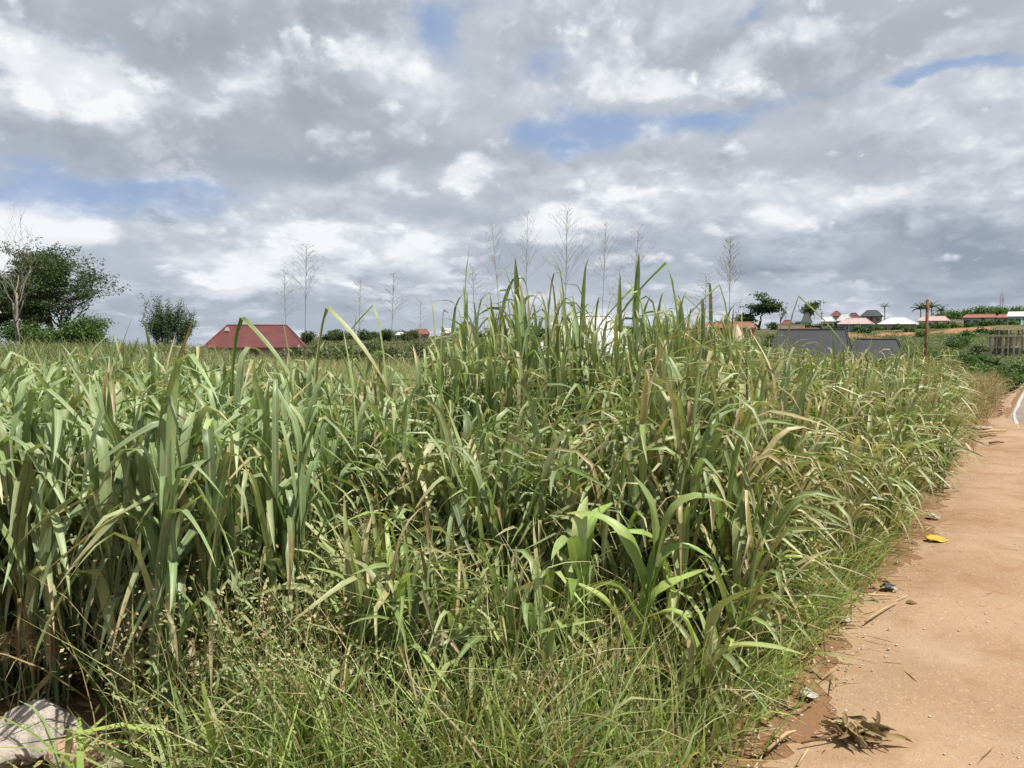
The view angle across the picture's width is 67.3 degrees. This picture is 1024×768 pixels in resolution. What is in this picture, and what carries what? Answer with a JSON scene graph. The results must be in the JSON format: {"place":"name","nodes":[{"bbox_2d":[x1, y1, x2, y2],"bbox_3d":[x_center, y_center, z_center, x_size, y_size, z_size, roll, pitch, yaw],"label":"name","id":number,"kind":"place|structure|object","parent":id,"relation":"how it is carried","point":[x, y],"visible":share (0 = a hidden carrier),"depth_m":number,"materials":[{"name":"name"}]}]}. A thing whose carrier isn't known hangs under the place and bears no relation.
{"place":"outdoors","nodes":[
{"label":"outdoors","id":0,"kind":"place"},
{"bbox_2d":[0,315,456,761],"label":"tall grass","id":1,"kind":"structure","parent":0,"point":[164,465],"depth_m":3.23,"materials":[{"name":"plant"}]},
{"bbox_2d":[0,468,942,767],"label":"short grass","id":2,"kind":"structure","parent":0,"point":[268,736],"depth_m":2.72,"materials":[{"name":"plant"}]},
{"bbox_2d":[0,321,1023,767],"bbox_3d":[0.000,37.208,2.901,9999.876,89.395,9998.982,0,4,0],"label":"ground","id":3,"kind":"structure","parent":0,"point":[814,717],"depth_m":3.50,"materials":[{"name":"soil"}]},
{"bbox_2d":[0,735,21,767],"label":"concrete rubble","id":4,"kind":"object","parent":3,"relation":"on","point":[9,755],"visible":0.48,"depth_m":2.80,"materials":[{"name":"concrete"}]},
{"bbox_2d":[0,207,39,344],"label":"dead tree","id":5,"kind":"object","parent":3,"relation":"on","point":[16,318],"visible":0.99,"depth_m":39.77,"materials":[{"name":"wood"}]},
{"bbox_2d":[0,319,62,347],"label":"leafy bush","id":6,"kind":"object","parent":3,"relation":"on","point":[47,333],"visible":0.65,"depth_m":41.35,"materials":[{"name":"green plant"}]},
{"bbox_2d":[0,625,66,702],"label":"panicle stalk","id":7,"kind":"object","parent":3,"relation":"on","point":[14,639],"visible":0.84,"depth_m":3.07,"materials":[{"name":"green plant"}]},
{"bbox_2d":[0,270,67,328],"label":"thorn tree","id":8,"kind":"object","parent":3,"relation":"on","point":[3,321],"visible":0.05,"depth_m":47.27,"materials":[{"name":"green plant"}]},
{"bbox_2d":[0,698,91,764],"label":"concrete rubble","id":9,"kind":"object","parent":3,"relation":"on","point":[47,709],"visible":0.51,"depth_m":2.91,"materials":[{"name":"concrete"}]},
{"bbox_2d":[0,237,114,329],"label":"thorn tree","id":10,"kind":"object","parent":3,"relation":"on","point":[41,295],"visible":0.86,"depth_m":44.17,"materials":[{"name":"green plant"}]},
{"bbox_2d":[0,234,130,329],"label":"thorn tree","id":11,"kind":"object","parent":3,"relation":"on","point":[50,319],"visible":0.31,"depth_m":46.84,"materials":[{"name":"green plant"}]},
{"bbox_2d":[32,348,113,408],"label":"tall grass shoot","id":12,"kind":"object","parent":3,"relation":"on","point":[94,370],"depth_m":4.36,"materials":[{"name":"plant"}]},
{"bbox_2d":[44,731,120,767],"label":"clay block","id":13,"kind":"object","parent":3,"relation":"on","point":[48,756],"depth_m":2.79,"materials":[{"name":"brick"}]},
{"bbox_2d":[52,307,118,347],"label":"leafy bush","id":14,"kind":"object","parent":3,"relation":"on","point":[70,333],"visible":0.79,"depth_m":42.22,"materials":[{"name":"green plant"}]},
{"bbox_2d":[87,535,104,691],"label":"panicle stalk","id":15,"kind":"object","parent":3,"relation":"on","point":[102,545],"visible":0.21,"depth_m":3.32,"materials":[{"name":"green plant"}]},
{"bbox_2d":[102,747,132,767],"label":"stone","id":16,"kind":"object","parent":3,"relation":"on","point":[121,763],"visible":0.34,"depth_m":2.77,"materials":[{"name":"stone"}]},
{"bbox_2d":[105,627,138,712],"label":"panicle stalk","id":17,"kind":"object","parent":3,"relation":"on","point":[117,655],"visible":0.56,"depth_m":3.02,"materials":[{"name":"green plant"}]},
{"bbox_2d":[139,291,198,351],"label":"twiggy bush","id":18,"kind":"object","parent":3,"relation":"on","point":[163,329],"visible":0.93,"depth_m":43.54,"materials":[{"name":"green plant"}]},
{"bbox_2d":[42,486,417,767],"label":"leafy weeds","id":19,"kind":"object","parent":3,"relation":"on","point":[242,634],"visible":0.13,"depth_m":2.80,"materials":[{"name":"green plant"}]},
{"bbox_2d":[202,324,306,358],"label":"house","id":20,"kind":"structure","parent":3,"relation":"on","point":[272,334],"depth_m":97.62,"materials":[{"name":"red metal"}]},
{"bbox_2d":[229,317,302,412],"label":"tall grass shoot","id":21,"kind":"object","parent":3,"relation":"on","point":[261,336],"depth_m":4.78,"materials":[{"name":"plant"}]},
{"bbox_2d":[268,267,309,377],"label":"panicle stalk","id":22,"kind":"object","parent":3,"relation":"on","point":[285,302],"visible":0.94,"depth_m":6.37,"materials":[{"name":"grey plant"}]},
{"bbox_2d":[271,343,326,362],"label":"hedge bush","id":23,"kind":"object","parent":3,"relation":"on","point":[300,352],"visible":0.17,"depth_m":61.25,"materials":[{"name":"green plant"}]},
{"bbox_2d":[0,335,607,493],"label":"field grass","id":24,"kind":"structure","parent":3,"relation":"on","point":[407,370],"depth_m":28.52,"materials":[{"name":"plant"}]},
{"bbox_2d":[283,243,325,392],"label":"panicle stalk","id":25,"kind":"object","parent":3,"relation":"on","point":[307,286],"visible":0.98,"depth_m":5.76,"materials":[{"name":"grey plant"}]},
{"bbox_2d":[299,330,319,343],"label":"ridge tree","id":26,"kind":"object","parent":3,"relation":"on","point":[310,336],"visible":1,"depth_m":311.10,"materials":[{"name":"green plant"}]},
{"bbox_2d":[283,307,388,437],"bbox_3d":[-1.168,0.388,4.998,0.816,1.770,0.387,0,4,0],"label":"tall grass shoot","id":27,"kind":"object","parent":3,"relation":"on","point":[349,329],"depth_m":4.87,"materials":[{"name":"plant"}]},
{"bbox_2d":[313,340,379,363],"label":"hedge bush","id":28,"kind":"object","parent":3,"relation":"on","point":[361,354],"visible":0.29,"depth_m":59.52,"materials":[{"name":"green plant"}]},
{"bbox_2d":[321,313,381,495],"bbox_3d":[-1.067,0.387,5.255,0.481,1.747,0.172,1,4,11],"label":"tall grass shoot","id":29,"kind":"object","parent":3,"relation":"on","point":[348,422],"depth_m":5.19,"materials":[{"name":"plant"}]},
{"bbox_2d":[333,281,371,417],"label":"panicle stalk","id":30,"kind":"object","parent":3,"relation":"on","point":[359,317],"visible":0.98,"depth_m":6.98,"materials":[{"name":"grey plant"}]},
{"bbox_2d":[318,508,391,549],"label":"panicle stalk","id":31,"kind":"object","parent":3,"relation":"on","point":[353,510],"visible":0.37,"depth_m":3.75,"materials":[{"name":"green plant"}]},
{"bbox_2d":[352,328,372,340],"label":"ridge tree","id":32,"kind":"object","parent":3,"relation":"on","point":[363,335],"visible":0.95,"depth_m":313.51,"materials":[{"name":"green plant"}]},
{"bbox_2d":[27,589,699,725],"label":"withered leaves","id":33,"kind":"object","parent":3,"relation":"on","point":[689,643],"visible":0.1,"depth_m":3.15,"materials":[{"name":"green plant"}]},
{"bbox_2d":[324,305,406,453],"bbox_3d":[-0.969,0.327,5.679,0.747,1.812,0.489,3,5,40],"label":"tall grass shoot","id":34,"kind":"object","parent":3,"relation":"on","point":[378,322],"depth_m":5.57,"materials":[{"name":"plant"}]},
{"bbox_2d":[379,327,397,340],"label":"ridge tree","id":35,"kind":"object","parent":3,"relation":"on","point":[385,333],"visible":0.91,"depth_m":299.02,"materials":[{"name":"green plant"}]},
{"bbox_2d":[381,345,401,361],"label":"hedge bush","id":36,"kind":"object","parent":3,"relation":"on","point":[392,351],"visible":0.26,"depth_m":130.89,"materials":[{"name":"green plant"}]},
{"bbox_2d":[374,273,410,375],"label":"panicle stalk","id":37,"kind":"object","parent":3,"relation":"on","point":[394,311],"visible":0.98,"depth_m":6.38,"materials":[{"name":"grey plant"}]},
{"bbox_2d":[399,332,414,340],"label":"ridge tree","id":38,"kind":"object","parent":3,"relation":"on","point":[404,336],"visible":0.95,"depth_m":302.67,"materials":[{"name":"green plant"}]},
{"bbox_2d":[414,329,429,339],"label":"house","id":39,"kind":"structure","parent":3,"relation":"on","point":[425,333],"depth_m":344.91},
{"bbox_2d":[410,294,481,407],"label":"tall grass shoot","id":40,"kind":"object","parent":3,"relation":"on","point":[435,346],"depth_m":5.58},
{"bbox_2d":[433,247,500,380],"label":"tall grass shoot","id":41,"kind":"object","parent":3,"relation":"on","point":[464,301],"depth_m":5.82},
{"bbox_2d":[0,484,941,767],"bbox_3d":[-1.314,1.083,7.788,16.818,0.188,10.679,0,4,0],"label":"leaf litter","id":42,"kind":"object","parent":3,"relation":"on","point":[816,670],"visible":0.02,"depth_m":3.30,"materials":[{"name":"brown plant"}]},
{"bbox_2d":[448,266,502,326],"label":"panicle stalk","id":43,"kind":"object","parent":3,"relation":"on","point":[474,290],"visible":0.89,"depth_m":6.75,"materials":[{"name":"grey plant"}]},
{"bbox_2d":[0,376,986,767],"bbox_3d":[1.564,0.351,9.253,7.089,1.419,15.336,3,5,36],"label":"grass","id":44,"kind":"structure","parent":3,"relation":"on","point":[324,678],"depth_m":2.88,"materials":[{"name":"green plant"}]},
{"bbox_2d":[467,223,521,335],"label":"panicle stalk","id":45,"kind":"object","parent":3,"relation":"on","point":[495,260],"visible":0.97,"depth_m":6.84,"materials":[{"name":"grey plant"}]},
{"bbox_2d":[504,259,545,400],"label":"tall grass shoot","id":46,"kind":"object","parent":3,"relation":"on","point":[516,281],"depth_m":5.91,"materials":[{"name":"plant"}]},
{"bbox_2d":[505,209,546,283],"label":"panicle stalk","id":47,"kind":"object","parent":3,"relation":"on","point":[527,247],"visible":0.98,"depth_m":6.54,"materials":[{"name":"grey plant"}]},
{"bbox_2d":[549,296,589,404],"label":"tall grass shoot","id":48,"kind":"object","parent":3,"relation":"on","point":[573,341],"depth_m":6.43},
{"bbox_2d":[548,204,593,305],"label":"panicle stalk","id":49,"kind":"object","parent":3,"relation":"on","point":[566,248],"visible":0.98,"depth_m":6.14,"materials":[{"name":"grey plant"}]},
{"bbox_2d":[540,315,619,422],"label":"tall grass shoot","id":50,"kind":"object","parent":3,"relation":"on","point":[569,320],"depth_m":5.56,"materials":[{"name":"plant"}]},
{"bbox_2d":[551,496,617,700],"bbox_3d":[0.303,0.966,3.228,0.293,0.917,0.678,0,4,7],"label":"broad leaf plant","id":51,"kind":"object","parent":3,"relation":"on","point":[580,539],"visible":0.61,"depth_m":3.23,"materials":[{"name":"green plant"}]},
{"bbox_2d":[539,315,640,374],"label":"house","id":52,"kind":"structure","parent":3,"relation":"on","point":[611,334],"depth_m":54.01,"materials":[{"name":"paint"}]},
{"bbox_2d":[591,223,617,364],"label":"panicle stalk","id":53,"kind":"object","parent":3,"relation":"on","point":[603,266],"visible":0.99,"depth_m":6.56,"materials":[{"name":"grey plant"}]},
{"bbox_2d":[194,327,1023,391],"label":"ground cover","id":54,"kind":"object","parent":3,"relation":"on","point":[907,336],"visible":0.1,"depth_m":183.50,"materials":[{"name":"green plant"}]},
{"bbox_2d":[584,286,647,361],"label":"tall grass shoot","id":55,"kind":"object","parent":3,"relation":"on","point":[629,291],"depth_m":6.38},
{"bbox_2d":[602,254,655,385],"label":"tall grass shoot","id":56,"kind":"object","parent":3,"relation":"on","point":[635,319],"depth_m":5.92,"materials":[{"name":"plant"}]},
{"bbox_2d":[600,262,680,357],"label":"tall grass shoot","id":57,"kind":"object","parent":3,"relation":"on","point":[643,285],"depth_m":5.78,"materials":[{"name":"plant"}]},
{"bbox_2d":[627,230,655,370],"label":"panicle stalk","id":58,"kind":"object","parent":3,"relation":"on","point":[639,234],"visible":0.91,"depth_m":6.84,"materials":[{"name":"grey plant"}]},
{"bbox_2d":[564,475,737,693],"bbox_3d":[0.569,0.901,3.148,0.721,1.064,0.248,0,4,8],"label":"broad leaf plant","id":59,"kind":"object","parent":3,"relation":"on","point":[660,553],"visible":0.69,"depth_m":3.18,"materials":[{"name":"green plant"}]},
{"bbox_2d":[611,504,719,695],"bbox_3d":[0.690,0.961,3.397,0.395,0.915,0.593,2,4,26],"label":"broad leaf plant","id":60,"kind":"object","parent":3,"relation":"on","point":[673,601],"visible":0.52,"depth_m":3.39,"materials":[{"name":"green plant"}]},
{"bbox_2d":[652,295,738,378],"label":"tall grass shoot","id":61,"kind":"object","parent":3,"relation":"on","point":[703,314],"depth_m":5.84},
{"bbox_2d":[684,273,723,367],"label":"panicle stalk","id":62,"kind":"object","parent":3,"relation":"on","point":[705,300],"visible":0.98,"depth_m":5.97,"materials":[{"name":"grey plant"}]},
{"bbox_2d":[609,588,803,735],"bbox_3d":[0.736,1.103,3.025,0.764,0.670,0.149,1,4,15],"label":"broad leaf plant","id":63,"kind":"object","parent":3,"relation":"on","point":[713,615],"visible":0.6,"depth_m":3.01,"materials":[{"name":"green plant"}]},
{"bbox_2d":[667,284,760,398],"bbox_3d":[1.387,0.283,5.461,0.763,1.982,0.229,0,4,0],"label":"tall grass shoot","id":64,"kind":"object","parent":3,"relation":"on","point":[718,285],"depth_m":5.45,"materials":[{"name":"plant"}]},
{"bbox_2d":[714,237,745,327],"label":"panicle stalk","id":65,"kind":"object","parent":3,"relation":"on","point":[730,251],"visible":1,"depth_m":5.56,"materials":[{"name":"grey plant"}]},
{"bbox_2d":[705,321,757,338],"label":"house","id":66,"kind":"structure","parent":3,"relation":"on","point":[754,326],"depth_m":200.51,"materials":[{"name":"orange metal"}]},
{"bbox_2d":[733,325,743,341],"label":"sand heap","id":67,"kind":"object","parent":3,"relation":"on","point":[738,333],"visible":0.52,"depth_m":190.46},
{"bbox_2d":[731,291,787,329],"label":"umbrella tree","id":68,"kind":"object","parent":3,"relation":"on","point":[766,306],"visible":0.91,"depth_m":325.64,"materials":[{"name":"green plant"}]},
{"bbox_2d":[563,304,992,691],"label":"roadside grass","id":69,"kind":"structure","parent":3,"relation":"on","point":[857,428],"depth_m":4.32,"materials":[{"name":"plant"}]},
{"bbox_2d":[765,730,796,751],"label":"dry stalk","id":70,"kind":"object","parent":3,"relation":"on","point":[768,748],"visible":1,"depth_m":2.96,"materials":[{"name":"plant"}]},
{"bbox_2d":[777,324,804,328],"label":"boundary wall","id":71,"kind":"structure","parent":3,"relation":"on","point":[785,326],"depth_m":261.18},
{"bbox_2d":[800,313,812,323],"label":"house","id":72,"kind":"structure","parent":3,"relation":"on","point":[806,318],"depth_m":284.69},
{"bbox_2d":[799,687,818,697],"bbox_3d":[1.302,1.355,3.380,0.071,0.019,0.085,-3,5,-40],"label":"litter scrap","id":73,"kind":"object","parent":3,"relation":"on","point":[813,695],"visible":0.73,"depth_m":3.37,"materials":[{"name":"white plastic"}]},
{"bbox_2d":[770,329,851,364],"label":"house","id":74,"kind":"structure","parent":3,"relation":"on","point":[813,336],"depth_m":87.00,"materials":[{"name":"grey"}]},
{"bbox_2d":[798,300,825,318],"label":"ridge tree","id":75,"kind":"object","parent":3,"relation":"on","point":[806,308],"visible":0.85,"depth_m":326.98,"materials":[{"name":"green plant"}]},
{"bbox_2d":[774,296,865,412],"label":"tall grass shoot","id":76,"kind":"object","parent":3,"relation":"on","point":[792,372],"depth_m":5.36,"materials":[{"name":"plant"}]},
{"bbox_2d":[820,316,835,327],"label":"house","id":77,"kind":"structure","parent":3,"relation":"on","point":[830,320],"depth_m":254.91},
{"bbox_2d":[837,318,874,331],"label":"house","id":78,"kind":"structure","parent":3,"relation":"on","point":[848,324],"depth_m":237.27,"materials":[{"name":"pink metal"}]},
{"bbox_2d":[852,338,907,371],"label":"house","id":79,"kind":"structure","parent":3,"relation":"on","point":[876,343],"depth_m":87.86,"materials":[{"name":"grey metal"}]},
{"bbox_2d":[877,317,918,329],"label":"house","id":80,"kind":"structure","parent":3,"relation":"on","point":[891,321],"depth_m":229.86,"materials":[{"name":"white metal"}]},
{"bbox_2d":[923,299,928,359],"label":"utility pole","id":81,"kind":"object","parent":3,"relation":"on","point":[926,306],"visible":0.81,"depth_m":61.76,"materials":[{"name":"brown wood"}]},
{"bbox_2d":[917,316,949,325],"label":"house","id":82,"kind":"structure","parent":3,"relation":"on","point":[936,319],"depth_m":250.79,"materials":[{"name":"pink metal"}]},
{"bbox_2d":[943,337,967,349],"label":"valley bush","id":83,"kind":"object","parent":3,"relation":"on","point":[954,344],"visible":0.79,"depth_m":147.38,"materials":[{"name":"green plant"}]},
{"bbox_2d":[954,329,977,337],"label":"hillside bush","id":84,"kind":"object","parent":3,"relation":"on","point":[966,333],"visible":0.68,"depth_m":179.04,"materials":[{"name":"green plant"}]},
{"bbox_2d":[915,364,1022,466],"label":"dry grass","id":85,"kind":"structure","parent":3,"relation":"on","point":[989,394],"depth_m":15.71,"materials":[{"name":"plant"}]},
{"bbox_2d":[957,351,981,369],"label":"valley bush","id":86,"kind":"object","parent":3,"relation":"on","point":[971,358],"visible":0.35,"depth_m":104.54,"materials":[{"name":"green plant"}]},
{"bbox_2d":[956,348,987,360],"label":"valley bush","id":87,"kind":"object","parent":3,"relation":"on","point":[971,353],"visible":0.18,"depth_m":114.91,"materials":[{"name":"green plant"}]},
{"bbox_2d":[958,359,994,372],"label":"valley bush","id":88,"kind":"object","parent":3,"relation":"on","point":[972,368],"visible":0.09,"depth_m":95.03,"materials":[{"name":"green plant"}]},
{"bbox_2d":[964,343,991,354],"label":"valley bush","id":89,"kind":"object","parent":3,"relation":"on","point":[981,349],"visible":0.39,"depth_m":127.30,"materials":[{"name":"green plant"}]},
{"bbox_2d":[962,314,998,322],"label":"house","id":90,"kind":"structure","parent":3,"relation":"on","point":[972,318],"depth_m":237.08,"materials":[{"name":"pink metal"}]},
{"bbox_2d":[975,353,993,364],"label":"valley bush","id":91,"kind":"object","parent":3,"relation":"on","point":[982,357],"visible":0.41,"depth_m":111.47,"materials":[{"name":"green plant"}]},
{"bbox_2d":[975,361,1002,373],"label":"valley bush","id":92,"kind":"object","parent":3,"relation":"on","point":[990,368],"visible":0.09,"depth_m":91.43,"materials":[{"name":"green plant"}]},
{"bbox_2d":[980,354,1008,366],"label":"palm bush","id":93,"kind":"object","parent":3,"relation":"on","point":[996,360],"visible":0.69,"depth_m":107.66,"materials":[{"name":"green plant"}]},
{"bbox_2d":[991,307,1010,319],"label":"hilltop tree","id":94,"kind":"object","parent":3,"relation":"on","point":[997,311],"visible":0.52,"depth_m":298.87,"materials":[{"name":"green plant"}]},
{"bbox_2d":[988,328,1023,355],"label":"concrete frame building","id":95,"kind":"structure","parent":3,"relation":"on","point":[999,346],"depth_m":129.89,"materials":[{"name":"grey concrete"}]},
{"bbox_2d":[999,367,1023,379],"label":"valley bush","id":96,"kind":"object","parent":3,"relation":"on","point":[1015,373],"visible":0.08,"depth_m":82.19,"materials":[{"name":"green plant"}]},
{"bbox_2d":[999,358,1023,369],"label":"valley bush","id":97,"kind":"object","parent":3,"relation":"on","point":[1012,366],"visible":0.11,"depth_m":94.06,"materials":[{"name":"green plant"}]},
{"bbox_2d":[1006,373,1023,388],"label":"valley bush","id":98,"kind":"object","parent":3,"relation":"on","point":[1019,380],"visible":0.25,"depth_m":76.17,"materials":[{"name":"green plant"}]},
{"bbox_2d":[1007,311,1023,324],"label":"house","id":99,"kind":"structure","parent":3,"relation":"on","point":[1016,315],"depth_m":232.90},
{"bbox_2d":[0,0,1023,347],"label":"sky","id":100,"kind":"structure","parent":0,"point":[860,156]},
{"bbox_2d":[248,256,868,743],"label":"cane grass","id":101,"kind":"structure","parent":0,"point":[498,442],"depth_m":3.72,"materials":[{"name":"plant"}]},
{"bbox_2d":[860,310,883,325],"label":"house","id":102,"kind":"structure","parent":0,"point":[875,317],"depth_m":284.66,"materials":[{"name":"grey wood"}]},
{"bbox_2d":[761,383,1023,767],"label":"dirt shoulder","id":103,"kind":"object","parent":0,"point":[968,683],"visible":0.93,"depth_m":3.92},
{"bbox_2d":[685,412,1019,767],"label":"chaff","id":104,"kind":"object","parent":103,"relation":"on","point":[834,679],"visible":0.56,"depth_m":3.69,"materials":[{"name":"beige plant"}]},
{"bbox_2d":[693,405,1023,767],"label":"pebbles","id":105,"kind":"object","parent":103,"relation":"on","point":[801,715],"visible":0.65,"depth_m":3.97,"materials":[{"name":"stone"}]},
{"bbox_2d":[815,710,913,753],"bbox_3d":[1.363,1.353,3.022,0.344,0.072,0.292,0,4,0],"label":"dead leaf pile","id":106,"kind":"object","parent":103,"relation":"on","point":[863,731],"visible":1,"depth_m":2.99,"materials":[{"name":"brown plant"}]},
{"bbox_2d":[925,534,948,541],"bbox_3d":[3.261,1.181,5.907,0.162,0.028,0.158,-2,4,-23],"label":"litter scrap","id":107,"kind":"object","parent":103,"relation":"on","point":[934,538],"visible":0.98,"depth_m":5.90,"materials":[{"name":"yellow plastic"}]},
{"bbox_2d":[1008,389,1023,423],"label":"asphalt road","id":108,"kind":"structure","parent":0,"point":[1019,415],"depth_m":15.59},
{"bbox_2d":[1013,392,1023,427],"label":"road edge line","id":109,"kind":"object","parent":108,"relation":"on","point":[1016,408],"visible":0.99,"depth_m":16.45,"materials":[{"name":"white paint"}]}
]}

